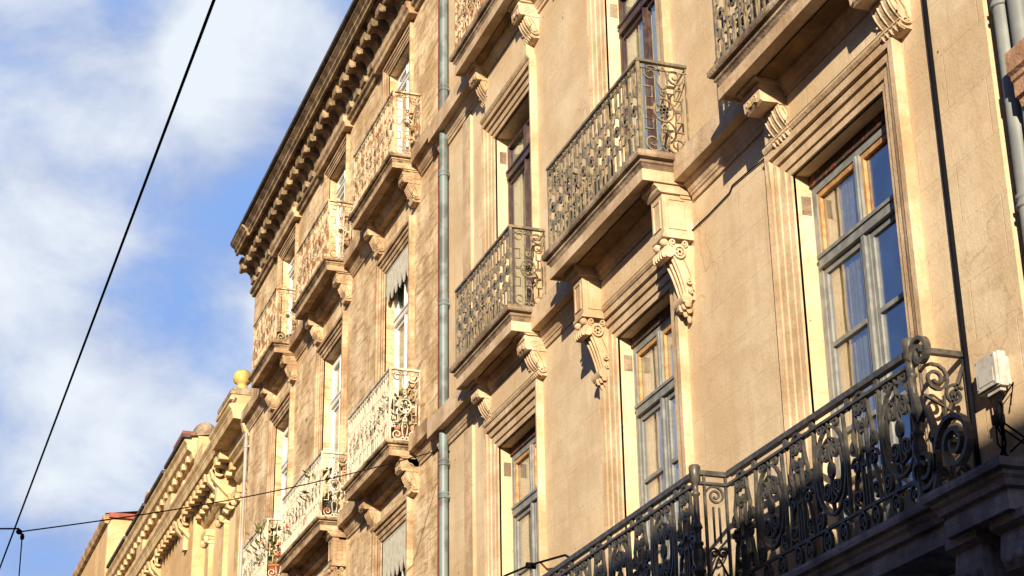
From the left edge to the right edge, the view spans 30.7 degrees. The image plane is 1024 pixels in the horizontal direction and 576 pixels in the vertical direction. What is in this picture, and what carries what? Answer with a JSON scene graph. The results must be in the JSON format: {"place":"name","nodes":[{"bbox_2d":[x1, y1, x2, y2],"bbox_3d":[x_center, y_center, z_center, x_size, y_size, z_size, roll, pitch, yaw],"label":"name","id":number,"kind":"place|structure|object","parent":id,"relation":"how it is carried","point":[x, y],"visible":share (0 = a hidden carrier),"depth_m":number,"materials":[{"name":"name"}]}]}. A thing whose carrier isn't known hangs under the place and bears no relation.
{"place":"outdoors","nodes":[
{"label":"outdoors","id":0,"kind":"place"},
{"bbox_2d":[0,0,352,575],"label":"sky","id":1,"kind":"structure","parent":0,"point":[89,89],"materials":[{"name":"blue"}]},
{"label":"pavement","id":2,"kind":"structure","parent":0,"visible":0},
{"bbox_2d":[72,511,137,575],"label":"townhouse","id":3,"kind":"structure","parent":2,"relation":"on","point":[104,542],"depth_m":54.89,"materials":[{"name":"paint"}]},
{"bbox_2d":[230,0,438,575],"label":"apartment building","id":4,"kind":"structure","parent":2,"relation":"on","point":[334,241],"depth_m":27.87,"materials":[{"name":"stone"}]},
{"bbox_2d":[238,433,249,575],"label":"drainpipe","id":5,"kind":"object","parent":4,"relation":"attached to","point":[246,445],"visible":1,"depth_m":34.47,"materials":[{"name":"beige metal"}]},
{"bbox_2d":[245,517,284,574],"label":"potted plant","id":6,"kind":"object","parent":4,"relation":"on","point":[258,526],"visible":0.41,"depth_m":30.79,"materials":[{"name":"green plant"}]},
{"bbox_2d":[256,536,288,575],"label":"potted plant","id":7,"kind":"object","parent":4,"relation":"on","point":[271,565],"visible":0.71,"depth_m":30.35,"materials":[{"name":"green plant"}]},
{"bbox_2d":[279,427,287,545],"bbox_3d":[-3.779,3.688,31.743,0.151,2.920,1.190,7,-24,-18],"label":"window","id":8,"kind":"structure","parent":4,"relation":"in","point":[283,468],"depth_m":32.41,"materials":[{"name":"white paint"}]},
{"bbox_2d":[287,256,293,340],"bbox_3d":[-3.831,0.301,33.181,0.151,2.080,1.090,7,-24,-18],"label":"window","id":9,"kind":"structure","parent":4,"relation":"in","point":[291,268],"depth_m":33.69,"materials":[{"name":"white paint"}]},
{"bbox_2d":[282,506,306,537],"bbox_3d":[-3.248,3.698,28.787,0.554,0.718,0.571,-14,-26,27],"label":"potted plant","id":10,"kind":"object","parent":4,"relation":"on","point":[287,526],"visible":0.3,"depth_m":28.68,"materials":[{"name":"green plant"}]},
{"bbox_2d":[297,467,338,517],"bbox_3d":[-2.860,3.186,27.913,0.729,0.966,0.794,-11,-25,22],"label":"potted plant","id":11,"kind":"object","parent":4,"relation":"on","point":[326,494],"visible":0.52,"depth_m":27.77,"materials":[{"name":"green plant"}]},
{"bbox_2d":[328,355,340,515],"bbox_3d":[-2.617,2.373,28.687,0.151,2.920,1.240,7,-24,-18],"label":"window","id":12,"kind":"structure","parent":4,"relation":"in","point":[336,368],"depth_m":29.23,"materials":[{"name":"white paint"}]},
{"bbox_2d":[335,170,344,257],"bbox_3d":[-2.669,-1.014,30.124,0.151,2.080,1.140,7,-24,-18],"label":"window","id":13,"kind":"structure","parent":4,"relation":"in","point":[340,193],"depth_m":30.61,"materials":[{"name":"white paint"}]},
{"bbox_2d":[376,388,416,439],"bbox_3d":[-1.481,1.732,24.294,0.590,0.776,0.653,7,-24,-18],"label":"potted plant","id":14,"kind":"object","parent":4,"relation":"on","point":[395,427],"visible":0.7,"depth_m":24.20,"materials":[{"name":"green plant"}]},
{"bbox_2d":[391,562,404,575],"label":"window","id":15,"kind":"structure","parent":4,"relation":"in","point":[403,571],"depth_m":24.38,"materials":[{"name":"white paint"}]},
{"bbox_2d":[393,272,407,426],"bbox_3d":[-1.425,1.024,25.552,0.151,2.920,1.210,7,-24,-18],"label":"window","id":16,"kind":"structure","parent":4,"relation":"in","point":[401,297],"depth_m":26.03,"materials":[{"name":"white paint"}]},
{"bbox_2d":[397,61,408,153],"bbox_3d":[-1.477,-2.363,26.989,0.151,2.080,1.110,7,-24,-18],"label":"window","id":17,"kind":"structure","parent":4,"relation":"in","point":[403,80],"depth_m":27.42,"materials":[{"name":"white paint"}]},
{"bbox_2d":[437,0,439,575],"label":"gas pipe","id":18,"kind":"object","parent":4,"relation":"attached to","point":[438,307],"visible":0.25,"depth_m":23.71,"materials":[{"name":"metal"}]},
{"bbox_2d":[427,0,1023,575],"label":"apartment building","id":19,"kind":"structure","parent":2,"relation":"on","point":[759,370],"depth_m":15.15,"materials":[{"name":"stone"}]},
{"bbox_2d":[22,450,449,531],"bbox_3d":[-2.674,2.120,19.906,0.100,2.338,6.239,-17,-28,34],"label":"span wire","id":20,"kind":"object","parent":19,"relation":"attached to","point":[224,500],"visible":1,"depth_m":19.31,"materials":[{"name":"black metal"}]},
{"bbox_2d":[16,529,23,575],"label":"wire clamp","id":21,"kind":"object","parent":20,"relation":"attached to","point":[18,531],"visible":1,"depth_m":17.11,"materials":[{"name":"black metal"}]},
{"bbox_2d":[0,528,19,529],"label":"span wire","id":22,"kind":"object","parent":21,"relation":"attached to","point":[8,528],"visible":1,"depth_m":17.15,"materials":[{"name":"black metal"}]},
{"bbox_2d":[0,0,215,567],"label":"tram wire","id":23,"kind":"object","parent":21,"relation":"attached to","point":[152,164],"visible":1,"depth_m":11.20,"materials":[{"name":"black metal"}]},
{"bbox_2d":[438,0,450,575],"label":"drainpipe","id":24,"kind":"object","parent":19,"relation":"attached to","point":[443,306],"visible":1,"depth_m":23.32,"materials":[{"name":"grey metal"}]},
{"bbox_2d":[505,118,532,305],"bbox_3d":[0.209,-0.651,21.255,0.151,2.760,1.290,7,-24,-18],"label":"window","id":25,"kind":"structure","parent":19,"relation":"in","point":[518,173],"depth_m":21.72,"materials":[{"name":"grey paint"}]},
{"bbox_2d":[511,436,538,575],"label":"window","id":26,"kind":"structure","parent":19,"relation":"in","point":[524,467],"depth_m":20.28,"materials":[{"name":"grey paint"}]},
{"bbox_2d":[503,554,568,575],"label":"wall wire","id":27,"kind":"object","parent":19,"relation":"attached to","point":[530,565],"depth_m":19.17,"materials":[{"name":"black metal"}]},
{"bbox_2d":[617,0,661,160],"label":"window","id":28,"kind":"structure","parent":19,"relation":"in","point":[636,27],"depth_m":18.56,"materials":[{"name":"grey paint"}]},
{"bbox_2d":[633,315,683,575],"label":"window","id":29,"kind":"structure","parent":19,"relation":"in","point":[655,408],"depth_m":17.14,"materials":[{"name":"white glass"}]},
{"bbox_2d":[692,158,764,230],"bbox_3d":[1.810,0.887,15.141,0.014,3.647,1.682,7,-24,-18],"label":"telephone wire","id":30,"kind":"object","parent":19,"relation":"attached to","point":[740,178],"visible":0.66,"depth_m":15.71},
{"bbox_2d":[811,123,916,542],"bbox_3d":[2.641,0.437,13.412,0.151,3.200,1.425,7,-24,-18],"label":"window","id":31,"kind":"structure","parent":19,"relation":"in","point":[854,308],"depth_m":13.87,"materials":[{"name":"glass"}]},
{"bbox_2d":[922,0,980,466],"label":"wall cable","id":32,"kind":"object","parent":19,"relation":"attached to","point":[952,239],"depth_m":12.25,"materials":[{"name":"black rubber"}]},
{"bbox_2d":[974,350,1010,399],"bbox_3d":[2.979,0.547,11.558,0.110,0.260,0.230,7,-24,-18],"label":"junction box","id":33,"kind":"object","parent":19,"relation":"attached to","point":[992,372],"visible":1,"depth_m":11.50,"materials":[{"name":"white plastic"}]},
{"bbox_2d":[991,382,1023,455],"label":"cable tangle","id":34,"kind":"object","parent":33,"relation":"hanging from","point":[998,419],"visible":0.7,"depth_m":11.39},
{"bbox_2d":[989,0,1023,243],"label":"drainpipe","id":35,"kind":"object","parent":19,"relation":"attached to","point":[999,9],"visible":0.88,"depth_m":11.74,"materials":[{"name":"metal"}]},
{"bbox_2d":[1004,38,1023,106],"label":"neighbour building","id":36,"kind":"structure","parent":2,"relation":"on","point":[1014,59],"depth_m":11.55,"materials":[{"name":"stone"}]},
{"bbox_2d":[1007,0,1023,123],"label":"drainpipe","id":37,"kind":"object","parent":36,"relation":"attached to","point":[1016,13],"depth_m":11.80,"materials":[{"name":"metal"}]},
{"label":"ground","id":38,"kind":"structure","parent":0,"visible":0},
{"bbox_2d":[105,433,209,575],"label":"townhouse","id":39,"kind":"structure","parent":38,"relation":"on","point":[172,477],"depth_m":44.56,"materials":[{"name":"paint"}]},
{"bbox_2d":[173,430,192,449],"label":"roof","id":40,"kind":"object","parent":39,"relation":"on","point":[188,432],"visible":0.11,"depth_m":47.34,"materials":[{"name":"tile"}]},
{"bbox_2d":[193,422,213,434],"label":"stone ball finial","id":41,"kind":"object","parent":39,"relation":"on","point":[204,428],"visible":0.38,"depth_m":46.18,"materials":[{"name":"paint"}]},
{"bbox_2d":[126,395,250,575],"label":"ornate building","id":42,"kind":"structure","parent":38,"relation":"on","point":[216,474],"depth_m":39.64,"materials":[{"name":"beige stone"}]},
{"bbox_2d":[216,369,250,421],"bbox_3d":[-5.484,2.204,38.192,0.850,1.040,1.500,7,-24,-18],"label":"roof finial","id":43,"kind":"object","parent":42,"relation":"on","point":[240,379],"visible":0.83,"depth_m":38.00,"materials":[{"name":"beige stone"}]}
]}

